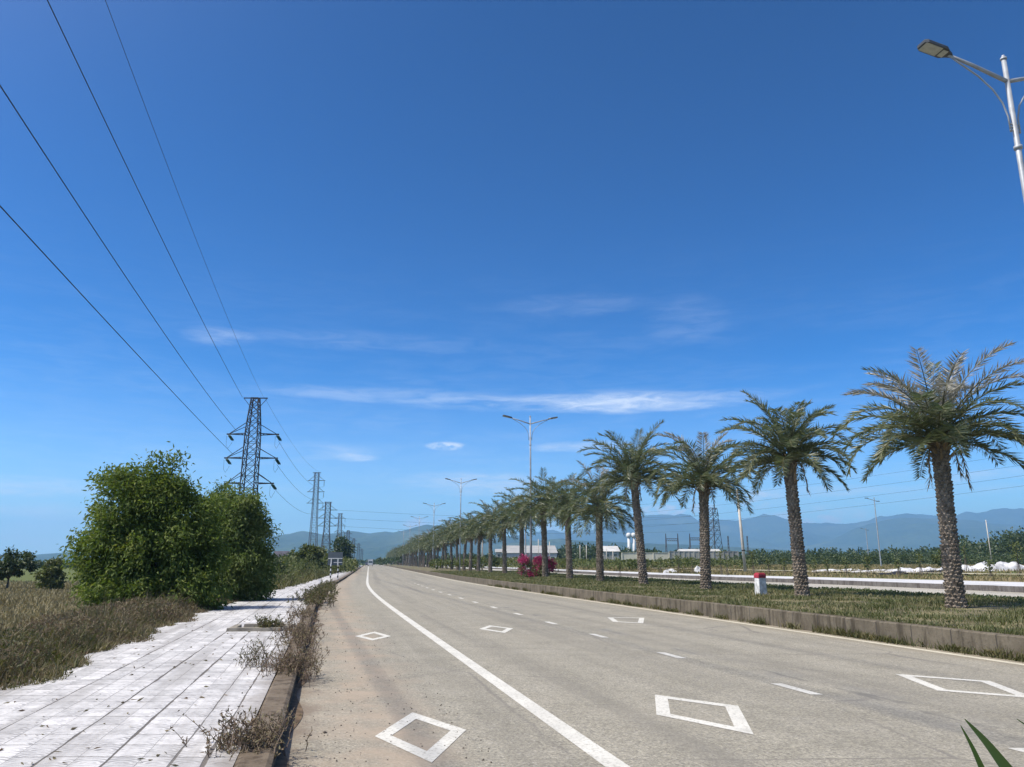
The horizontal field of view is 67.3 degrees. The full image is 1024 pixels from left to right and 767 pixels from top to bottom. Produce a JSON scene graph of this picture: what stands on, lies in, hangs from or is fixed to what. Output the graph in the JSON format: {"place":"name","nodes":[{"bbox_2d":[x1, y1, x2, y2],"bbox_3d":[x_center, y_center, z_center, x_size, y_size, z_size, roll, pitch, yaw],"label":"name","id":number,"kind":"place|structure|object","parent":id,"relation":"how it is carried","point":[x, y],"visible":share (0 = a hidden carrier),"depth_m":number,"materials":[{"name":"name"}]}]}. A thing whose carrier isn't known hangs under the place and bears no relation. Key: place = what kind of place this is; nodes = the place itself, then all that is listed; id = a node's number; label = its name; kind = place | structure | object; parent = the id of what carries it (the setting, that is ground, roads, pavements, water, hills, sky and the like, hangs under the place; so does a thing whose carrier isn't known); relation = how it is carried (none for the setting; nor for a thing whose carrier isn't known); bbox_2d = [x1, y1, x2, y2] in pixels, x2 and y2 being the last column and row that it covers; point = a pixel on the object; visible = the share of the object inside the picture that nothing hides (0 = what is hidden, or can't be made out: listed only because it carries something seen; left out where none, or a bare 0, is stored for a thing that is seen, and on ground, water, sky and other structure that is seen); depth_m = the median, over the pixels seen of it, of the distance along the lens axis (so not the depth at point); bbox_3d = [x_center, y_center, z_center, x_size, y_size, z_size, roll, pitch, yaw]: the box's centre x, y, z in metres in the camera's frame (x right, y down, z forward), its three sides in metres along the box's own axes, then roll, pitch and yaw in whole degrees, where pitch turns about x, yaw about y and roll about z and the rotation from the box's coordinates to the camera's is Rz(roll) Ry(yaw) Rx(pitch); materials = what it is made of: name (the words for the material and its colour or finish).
{"place":"outdoors","nodes":[
{"label":"outdoors","id":0,"kind":"place"},
{"bbox_2d":[0,565,362,766],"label":"pavement","id":1,"kind":"structure","parent":0,"point":[161,685],"depth_m":8.44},
{"bbox_2d":[0,602,301,765],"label":"fallen leaves","id":2,"kind":"object","parent":1,"relation":"on","point":[73,728],"visible":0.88,"depth_m":7.94,"materials":[{"name":"plant"}]},
{"bbox_2d":[233,634,274,668],"bbox_3d":[-3.688,3.871,11.092,0.607,0.416,0.852,6,-14,-25],"label":"weed clump","id":3,"kind":"object","parent":1,"relation":"on","point":[255,652],"visible":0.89,"depth_m":11.11,"materials":[{"name":"brown plant"}]},
{"bbox_2d":[226,623,295,631],"bbox_3d":[-5.625,5.475,17.261,1.476,0.070,1.337,0,-13,0],"label":"tree pit","id":4,"kind":"object","parent":1,"relation":"on","point":[240,628],"visible":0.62,"depth_m":16.66,"materials":[{"name":"concrete"}]},
{"bbox_2d":[255,613,286,627],"bbox_3d":[-5.366,5.266,17.026,0.762,0.392,0.824,0,-13,0],"label":"weed clump","id":5,"kind":"object","parent":1,"relation":"on","point":[267,623],"visible":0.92,"depth_m":16.94,"materials":[{"name":"green plant"}]},
{"bbox_2d":[328,552,342,579],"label":"road sign","id":6,"kind":"object","parent":1,"relation":"on","point":[335,558],"visible":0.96,"depth_m":67.39,"materials":[{"name":"metal"}]},
{"bbox_2d":[0,525,533,561],"bbox_3d":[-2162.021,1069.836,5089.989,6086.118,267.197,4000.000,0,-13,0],"label":"hills","id":7,"kind":"structure","parent":0,"point":[374,546],"depth_m":4268.34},
{"bbox_2d":[0,563,1023,761],"bbox_3d":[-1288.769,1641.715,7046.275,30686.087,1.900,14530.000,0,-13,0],"label":"ground","id":8,"kind":"structure","parent":0,"point":[26,576],"depth_m":79.74,"materials":[{"name":"plant"}]},
{"bbox_2d":[0,545,42,587],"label":"tree","id":9,"kind":"object","parent":8,"relation":"on","point":[11,564],"visible":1,"depth_m":60.10,"materials":[{"name":"green plant"}]},
{"bbox_2d":[0,579,93,630],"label":"dry meadow grass","id":10,"kind":"structure","parent":8,"relation":"on","point":[45,597],"depth_m":39.55,"materials":[{"name":"plant"}]},
{"bbox_2d":[29,556,68,589],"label":"field tree","id":11,"kind":"object","parent":8,"relation":"on","point":[51,575],"visible":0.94,"depth_m":57.77,"materials":[{"name":"green plant"}]},
{"bbox_2d":[24,559,76,568],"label":"woods","id":12,"kind":"object","parent":8,"relation":"on","point":[42,562],"visible":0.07,"depth_m":263.37,"materials":[{"name":"green plant"}]},
{"bbox_2d":[0,588,191,686],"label":"green verge grass","id":13,"kind":"structure","parent":8,"relation":"on","point":[91,647],"depth_m":12.10,"materials":[{"name":"green plant"}]},
{"bbox_2d":[57,441,239,610],"bbox_3d":[-11.552,5.007,24.934,5.626,6.326,4.301,0,-13,0],"label":"broadleaf tree","id":14,"kind":"object","parent":8,"relation":"on","point":[151,538],"visible":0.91,"depth_m":24.30,"materials":[{"name":"green plant"}]},
{"bbox_2d":[0,576,306,689],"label":"dry verge grass","id":15,"kind":"structure","parent":8,"relation":"on","point":[12,681],"depth_m":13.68,"materials":[{"name":"plant"}]},
{"bbox_2d":[81,556,346,584],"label":"verge scrub","id":16,"kind":"object","parent":8,"relation":"on","point":[299,566],"visible":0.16,"depth_m":85.34,"materials":[{"name":"green plant"}]},
{"bbox_2d":[202,475,283,601],"bbox_3d":[-11.174,6.512,30.839,4.081,5.761,3.843,0,-13,0],"label":"broadleaf tree","id":17,"kind":"object","parent":8,"relation":"on","point":[248,574],"visible":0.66,"depth_m":30.37,"materials":[{"name":"green plant"}]},
{"bbox_2d":[223,397,281,495],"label":"transmission pylon","id":18,"kind":"object","parent":8,"relation":"on","point":[258,413],"visible":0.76,"depth_m":141.00,"materials":[{"name":"grey metal"}]},
{"bbox_2d":[0,206,221,442],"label":"power cable","id":19,"kind":"object","parent":18,"relation":"attached to","point":[93,307],"visible":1,"depth_m":53.58,"materials":[{"name":"metal"}]},
{"bbox_2d":[0,85,235,429],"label":"power cable","id":20,"kind":"object","parent":18,"relation":"attached to","point":[91,225],"visible":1,"depth_m":51.57,"materials":[{"name":"metal"}]},
{"bbox_2d":[47,0,241,395],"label":"power cable","id":21,"kind":"object","parent":18,"relation":"attached to","point":[126,166],"visible":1,"depth_m":56.79,"materials":[{"name":"metal"}]},
{"bbox_2d":[105,0,252,374],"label":"power cable","id":22,"kind":"object","parent":18,"relation":"attached to","point":[164,157],"visible":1,"depth_m":52.07,"materials":[{"name":"metal"}]},
{"bbox_2d":[269,557,287,575],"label":"field tree","id":23,"kind":"object","parent":8,"relation":"on","point":[280,564],"visible":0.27,"depth_m":58.12,"materials":[{"name":"green plant"}]},
{"bbox_2d":[233,565,363,766],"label":"kerb","id":24,"kind":"structure","parent":8,"relation":"on","point":[279,695],"depth_m":7.89,"materials":[{"name":"concrete"}]},
{"bbox_2d":[170,705,311,765],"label":"weed clump","id":25,"kind":"object","parent":24,"relation":"on","point":[241,738],"visible":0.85,"depth_m":6.19,"materials":[{"name":"plant"}]},
{"bbox_2d":[252,641,329,684],"bbox_3d":[-3.039,3.824,10.653,1.077,0.486,1.956,6,-14,-24],"label":"weed clump","id":26,"kind":"object","parent":24,"relation":"on","point":[289,660],"visible":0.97,"depth_m":10.58,"materials":[{"name":"plant"}]},
{"bbox_2d":[272,613,328,655],"bbox_3d":[-4.312,4.992,15.636,1.053,0.475,5.882,3,-14,-14],"label":"weed clump","id":27,"kind":"object","parent":24,"relation":"on","point":[300,634],"visible":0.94,"depth_m":14.86,"materials":[{"name":"plant"}]},
{"bbox_2d":[283,602,329,623],"bbox_3d":[-5.687,6.228,20.956,1.166,0.479,6.219,2,-13,-10],"label":"weed clump","id":28,"kind":"object","parent":24,"relation":"on","point":[306,611],"visible":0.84,"depth_m":20.78,"materials":[{"name":"plant"}]},
{"bbox_2d":[286,585,340,607],"bbox_3d":[-7.565,8.072,29.385,1.961,0.710,8.512,2,-13,-11],"label":"weed clump","id":29,"kind":"object","parent":24,"relation":"on","point":[317,596],"visible":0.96,"depth_m":28.44,"materials":[{"name":"green plant"}]},
{"bbox_2d":[310,579,338,593],"bbox_3d":[-11.001,11.919,45.484,1.561,0.588,23.730,3,-13,-12],"label":"weed clump","id":30,"kind":"object","parent":24,"relation":"on","point":[328,584],"visible":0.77,"depth_m":42.90,"materials":[{"name":"green plant"}]},
{"bbox_2d":[269,567,341,591],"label":"verge reeds","id":31,"kind":"object","parent":8,"relation":"on","point":[308,577],"visible":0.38,"depth_m":57.67,"materials":[{"name":"green plant"}]},
{"bbox_2d":[289,543,328,568],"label":"field tree","id":32,"kind":"object","parent":8,"relation":"on","point":[311,551],"visible":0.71,"depth_m":101.85,"materials":[{"name":"green plant"}]},
{"bbox_2d":[271,550,358,572],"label":"scrub wood","id":33,"kind":"object","parent":8,"relation":"on","point":[350,564],"visible":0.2,"depth_m":114.96,"materials":[{"name":"green plant"}]},
{"bbox_2d":[307,472,324,545],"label":"transmission pylon","id":34,"kind":"object","parent":8,"relation":"on","point":[317,496],"visible":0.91,"depth_m":306.84,"materials":[{"name":"metal"}]},
{"bbox_2d":[318,502,335,551],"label":"transmission pylon","id":35,"kind":"object","parent":8,"relation":"on","point":[329,514],"visible":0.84,"depth_m":324.74,"materials":[{"name":"metal"}]},
{"bbox_2d":[335,513,345,535],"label":"transmission pylon","id":36,"kind":"object","parent":8,"relation":"on","point":[338,528],"visible":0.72,"depth_m":462.86,"materials":[{"name":"metal"}]},
{"bbox_2d":[329,534,355,557],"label":"tree","id":37,"kind":"object","parent":8,"relation":"on","point":[342,542],"visible":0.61,"depth_m":184.83,"materials":[{"name":"green plant"}]},
{"bbox_2d":[374,551,495,565],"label":"factory woods","id":38,"kind":"object","parent":8,"relation":"on","point":[380,560],"visible":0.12,"depth_m":337.83,"materials":[{"name":"green plant"}]},
{"bbox_2d":[506,546,557,564],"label":"factory hall","id":39,"kind":"structure","parent":8,"relation":"on","point":[512,551],"depth_m":296.44,"materials":[{"name":"white paint"}]},
{"bbox_2d":[429,555,759,568],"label":"scrub","id":40,"kind":"object","parent":8,"relation":"on","point":[608,563],"visible":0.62,"depth_m":120.52,"materials":[{"name":"green plant"}]},
{"bbox_2d":[603,546,619,559],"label":"factory shed","id":41,"kind":"structure","parent":8,"relation":"on","point":[611,555],"depth_m":283.26,"materials":[{"name":"white paint"}]},
{"bbox_2d":[621,553,669,559],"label":"boundary wall","id":42,"kind":"structure","parent":8,"relation":"on","point":[633,556],"depth_m":173.54,"materials":[{"name":"concrete"}]},
{"bbox_2d":[672,554,682,573],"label":"sapling","id":43,"kind":"object","parent":8,"relation":"on","point":[677,561],"visible":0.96,"depth_m":92.47,"materials":[{"name":"green plant"}]},
{"bbox_2d":[384,565,1023,657],"bbox_3d":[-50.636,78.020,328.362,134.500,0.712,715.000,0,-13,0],"label":"median kerb","id":44,"kind":"structure","parent":8,"relation":"on","point":[976,640],"depth_m":18.62,"materials":[{"name":"concrete"}]},
{"bbox_2d":[669,551,738,562],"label":"boundary wall","id":45,"kind":"structure","parent":8,"relation":"on","point":[696,554],"depth_m":181.43,"materials":[{"name":"concrete"}]},
{"bbox_2d":[709,508,722,550],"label":"transmission pylon","id":46,"kind":"object","parent":8,"relation":"on","point":[713,520],"visible":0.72,"depth_m":422.35,"materials":[{"name":"metal"}]},
{"bbox_2d":[562,475,1023,525],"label":"power cable","id":47,"kind":"object","parent":46,"relation":"attached to","point":[843,499],"visible":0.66,"depth_m":280.79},
{"bbox_2d":[578,486,1018,530],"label":"power cable","id":48,"kind":"object","parent":46,"relation":"attached to","point":[820,510],"visible":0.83,"depth_m":291.90,"materials":[{"name":"metal"}]},
{"bbox_2d":[447,566,1023,592],"bbox_3d":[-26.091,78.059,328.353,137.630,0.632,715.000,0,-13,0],"label":"opposite kerb","id":49,"kind":"structure","parent":8,"relation":"on","point":[998,588],"depth_m":55.71,"materials":[{"name":"concrete"}]},
{"bbox_2d":[736,489,746,571],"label":"utility pole","id":50,"kind":"object","parent":8,"relation":"on","point":[742,544],"visible":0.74,"depth_m":90.03,"materials":[{"name":"concrete"}]},
{"bbox_2d":[745,550,756,574],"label":"sapling","id":51,"kind":"object","parent":8,"relation":"on","point":[751,557],"visible":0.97,"depth_m":81.83,"materials":[{"name":"green plant"}]},
{"bbox_2d":[528,563,1023,581],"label":"bank grass","id":52,"kind":"structure","parent":8,"relation":"on","point":[861,567],"depth_m":86.98,"materials":[{"name":"plant"}]},
{"bbox_2d":[557,542,1019,563],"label":"distant woods","id":53,"kind":"object","parent":8,"relation":"on","point":[579,552],"visible":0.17,"depth_m":314.77,"materials":[{"name":"green plant"}]},
{"bbox_2d":[861,556,874,576],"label":"sapling","id":54,"kind":"object","parent":8,"relation":"on","point":[867,562],"visible":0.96,"depth_m":70.02,"materials":[{"name":"green plant"}]},
{"bbox_2d":[867,498,881,565],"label":"street lamp","id":55,"kind":"object","parent":8,"relation":"on","point":[877,531],"visible":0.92,"depth_m":115.86,"materials":[{"name":"metal"}]},
{"bbox_2d":[730,552,1023,564],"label":"distant plantation","id":56,"kind":"object","parent":8,"relation":"on","point":[904,558],"visible":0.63,"depth_m":174.19,"materials":[{"name":"green plant"}]},
{"bbox_2d":[884,567,938,571],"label":"stone heap","id":57,"kind":"object","parent":8,"relation":"on","point":[916,569],"visible":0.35,"depth_m":76.82,"materials":[{"name":"stone"}]},
{"bbox_2d":[915,552,923,575],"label":"sapling","id":58,"kind":"object","parent":8,"relation":"on","point":[919,560],"visible":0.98,"depth_m":68.11,"materials":[{"name":"green plant"}]},
{"bbox_2d":[930,549,941,566],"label":"field bush","id":59,"kind":"object","parent":8,"relation":"on","point":[936,559],"visible":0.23,"depth_m":102.60,"materials":[{"name":"green plant"}]},
{"bbox_2d":[932,525,1023,562],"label":"corner woods","id":60,"kind":"object","parent":8,"relation":"on","point":[996,546],"visible":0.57,"depth_m":240.06,"materials":[{"name":"green plant"}]},
{"bbox_2d":[938,561,1023,570],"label":"stone heap","id":61,"kind":"object","parent":8,"relation":"on","point":[1000,565],"visible":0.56,"depth_m":74.80,"materials":[{"name":"stone"}]},
{"bbox_2d":[982,559,994,577],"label":"sapling","id":62,"kind":"object","parent":8,"relation":"on","point":[989,568],"visible":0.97,"depth_m":60.22,"materials":[{"name":"green plant"}]},
{"bbox_2d":[1007,541,1023,574],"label":"sapling","id":63,"kind":"object","parent":8,"relation":"on","point":[1016,550],"visible":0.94,"depth_m":64.35,"materials":[{"name":"green plant"}]},
{"bbox_2d":[0,0,1023,554],"label":"sky","id":64,"kind":"structure","parent":0,"point":[417,225],"materials":[{"name":"blue"}]},
{"bbox_2d":[485,538,805,558],"bbox_3d":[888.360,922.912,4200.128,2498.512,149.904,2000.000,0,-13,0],"label":"hills","id":65,"kind":"structure","parent":0,"point":[557,543],"depth_m":4084.53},
{"bbox_2d":[285,564,1023,766],"bbox_3d":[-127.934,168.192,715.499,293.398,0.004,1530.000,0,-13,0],"label":"road","id":66,"kind":"structure","parent":0,"point":[518,678],"depth_m":9.86,"materials":[{"name":"asphalt"}]},
{"bbox_2d":[275,577,346,766],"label":"kerb soil","id":67,"kind":"structure","parent":66,"relation":"on","point":[281,760],"depth_m":8.22,"materials":[{"name":"soil"}]},
{"bbox_2d":[303,606,491,766],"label":"road grit","id":68,"kind":"object","parent":66,"relation":"on","point":[377,696],"visible":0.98,"depth_m":8.83,"materials":[{"name":"gravel"}]},
{"bbox_2d":[487,584,1023,662],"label":"gutter weeds","id":69,"kind":"object","parent":66,"relation":"on","point":[998,653],"visible":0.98,"depth_m":16.57,"materials":[{"name":"green plant"}]},
{"bbox_2d":[960,719,1023,766],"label":"strap leaved plant","id":70,"kind":"object","parent":66,"relation":"on","point":[998,757],"visible":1,"depth_m":0.93,"materials":[{"name":"green plant"}]},
{"bbox_2d":[383,564,1023,635],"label":"median ground","id":71,"kind":"structure","parent":0,"point":[975,607],"depth_m":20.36,"materials":[{"name":"plant"}]},
{"bbox_2d":[416,530,430,567],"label":"date palm","id":72,"kind":"object","parent":71,"relation":"on","point":[425,547],"visible":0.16,"depth_m":182.25,"materials":[{"name":"green plant"}]},
{"bbox_2d":[419,536,441,567],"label":"date palm","id":73,"kind":"object","parent":71,"relation":"on","point":[428,548],"visible":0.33,"depth_m":174.11,"materials":[{"name":"green plant"}]},
{"bbox_2d":[420,529,448,567],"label":"date palm","id":74,"kind":"object","parent":71,"relation":"on","point":[434,556],"visible":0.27,"depth_m":166.57,"materials":[{"name":"green plant"}]},
{"bbox_2d":[424,534,448,567],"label":"date palm","id":75,"kind":"object","parent":71,"relation":"on","point":[437,548],"visible":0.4,"depth_m":158.55,"materials":[{"name":"green plant"}]},
{"bbox_2d":[427,524,455,568],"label":"date palm","id":76,"kind":"object","parent":71,"relation":"on","point":[445,546],"visible":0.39,"depth_m":143.54,"materials":[{"name":"green plant"}]},
{"bbox_2d":[430,529,455,567],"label":"date palm","id":77,"kind":"object","parent":71,"relation":"on","point":[442,545],"visible":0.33,"depth_m":151.23,"materials":[{"name":"green plant"}]},
{"bbox_2d":[431,517,462,568],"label":"date palm","id":78,"kind":"object","parent":71,"relation":"on","point":[442,535],"visible":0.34,"depth_m":133.86,"materials":[{"name":"green plant"}]},
{"bbox_2d":[438,521,467,569],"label":"date palm","id":79,"kind":"object","parent":71,"relation":"on","point":[457,542],"visible":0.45,"depth_m":125.36,"materials":[{"name":"green plant"}]},
{"bbox_2d":[445,478,476,569],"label":"street lamp","id":80,"kind":"object","parent":71,"relation":"on","point":[460,523],"visible":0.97,"depth_m":110.38,"materials":[{"name":"metal"}]},
{"bbox_2d":[446,514,484,570],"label":"date palm","id":81,"kind":"object","parent":71,"relation":"on","point":[464,552],"visible":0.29,"depth_m":115.72,"materials":[{"name":"green plant"}]},
{"bbox_2d":[451,512,484,569],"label":"date palm","id":82,"kind":"object","parent":71,"relation":"on","point":[471,549],"visible":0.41,"depth_m":108.40,"materials":[{"name":"green plant"}]},
{"bbox_2d":[458,512,498,570],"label":"date palm","id":83,"kind":"object","parent":71,"relation":"on","point":[479,539],"visible":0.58,"depth_m":100.56,"materials":[{"name":"green plant"}]},
{"bbox_2d":[466,500,510,571],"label":"date palm","id":84,"kind":"object","parent":71,"relation":"on","point":[490,550],"visible":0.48,"depth_m":90.63,"materials":[{"name":"green plant"}]},
{"bbox_2d":[472,496,529,572],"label":"date palm","id":85,"kind":"object","parent":71,"relation":"on","point":[503,541],"visible":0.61,"depth_m":81.09,"materials":[{"name":"green plant"}]},
{"bbox_2d":[492,487,547,574],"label":"date palm","id":86,"kind":"object","parent":71,"relation":"on","point":[521,539],"visible":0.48,"depth_m":72.08,"materials":[{"name":"green plant"}]},
{"bbox_2d":[502,415,557,569],"bbox_3d":[1.518,9.111,62.563,4.655,13.220,0.420,2,-13,-10],"label":"street lamp","id":87,"kind":"object","parent":71,"relation":"on","point":[530,438],"visible":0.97,"depth_m":63.33,"materials":[{"name":"metal"}]},
{"bbox_2d":[513,553,558,577],"bbox_3d":[1.896,14.694,61.281,3.848,2.516,2.530,0,-13,0],"label":"bougainvillea","id":88,"kind":"object","parent":71,"relation":"on","point":[525,561],"visible":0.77,"depth_m":61.04,"materials":[{"name":"pink plant"}]},
{"bbox_2d":[501,467,583,576],"bbox_3d":[2.460,11.059,60.543,5.910,8.704,6.512,7,-15,-27],"label":"date palm","id":89,"kind":"object","parent":71,"relation":"on","point":[542,523],"visible":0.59,"depth_m":60.23,"materials":[{"name":"green plant"}]},
{"bbox_2d":[527,472,607,578],"bbox_3d":[4.197,10.367,55.920,6.068,7.922,6.206,9,-16,-32],"label":"date palm","id":90,"kind":"object","parent":71,"relation":"on","point":[562,501],"visible":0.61,"depth_m":55.48,"materials":[{"name":"green plant"}]},
{"bbox_2d":[548,460,643,580],"bbox_3d":[5.420,8.703,48.860,6.273,7.935,6.094,4,-14,-15],"label":"date palm","id":91,"kind":"object","parent":71,"relation":"on","point":[600,513],"visible":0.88,"depth_m":48.38,"materials":[{"name":"green plant"}]},
{"bbox_2d":[576,419,686,584],"bbox_3d":[6.796,6.604,42.162,5.928,9.051,6.003,12,-18,-42],"label":"date palm","id":92,"kind":"object","parent":71,"relation":"on","point":[630,470],"visible":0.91,"depth_m":41.87,"materials":[{"name":"green plant"}]},
{"bbox_2d":[643,431,764,589],"bbox_3d":[8.766,5.695,34.818,5.612,7.450,5.739,0,-13,0],"label":"date palm","id":93,"kind":"object","parent":71,"relation":"on","point":[704,481],"visible":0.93,"depth_m":34.48,"materials":[{"name":"green plant"}]},
{"bbox_2d":[754,573,766,594],"bbox_3d":[9.289,7.549,28.736,0.385,0.925,0.286,6,-14,-23],"label":"milestone","id":94,"kind":"object","parent":71,"relation":"on","point":[760,582],"visible":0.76,"depth_m":28.65,"materials":[{"name":"red paint"}]},
{"bbox_2d":[510,570,1023,600],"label":"edging plants","id":95,"kind":"object","parent":71,"relation":"on","point":[927,593],"visible":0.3,"depth_m":32.25,"materials":[{"name":"green plant"}]},
{"bbox_2d":[714,390,864,596],"bbox_3d":[10.060,3.981,28.026,5.250,7.693,5.373,0,-13,0],"label":"date palm","id":96,"kind":"object","parent":71,"relation":"on","point":[788,438],"visible":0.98,"depth_m":27.71,"materials":[{"name":"green plant"}]},
{"bbox_2d":[830,340,1023,607],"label":"date palm","id":97,"kind":"object","parent":71,"relation":"on","point":[934,416],"visible":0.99,"depth_m":20.80,"materials":[{"name":"green plant"}]},
{"bbox_2d":[917,39,1023,200],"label":"street lamp","id":98,"kind":"object","parent":71,"relation":"on","point":[932,48],"visible":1,"depth_m":18.15,"materials":[{"name":"metal"}]},
{"bbox_2d":[387,563,1023,597],"bbox_3d":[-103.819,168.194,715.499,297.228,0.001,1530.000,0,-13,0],"label":"opposite road","id":99,"kind":"structure","parent":0,"point":[926,590],"depth_m":50.44,"materials":[{"name":"asphalt"}]},
{"bbox_2d":[492,567,1023,585],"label":"opposite pavement","id":100,"kind":"structure","parent":0,"point":[937,581],"depth_m":59.76,"materials":[{"name":"concrete"}]},
{"bbox_2d":[510,508,1023,549],"bbox_3d":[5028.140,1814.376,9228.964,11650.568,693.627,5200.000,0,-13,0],"label":"mountains","id":101,"kind":"structure","parent":0,"point":[766,531],"depth_m":8601.75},
{"bbox_2d":[673,568,988,573],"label":"bank path","id":102,"kind":"structure","parent":0,"point":[851,571],"depth_m":81.93,"materials":[{"name":"concrete"}]},
{"bbox_2d":[786,518,1023,553],"bbox_3d":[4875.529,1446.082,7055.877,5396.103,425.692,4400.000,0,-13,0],"label":"hills","id":103,"kind":"structure","parent":0,"point":[910,533],"depth_m":6385.79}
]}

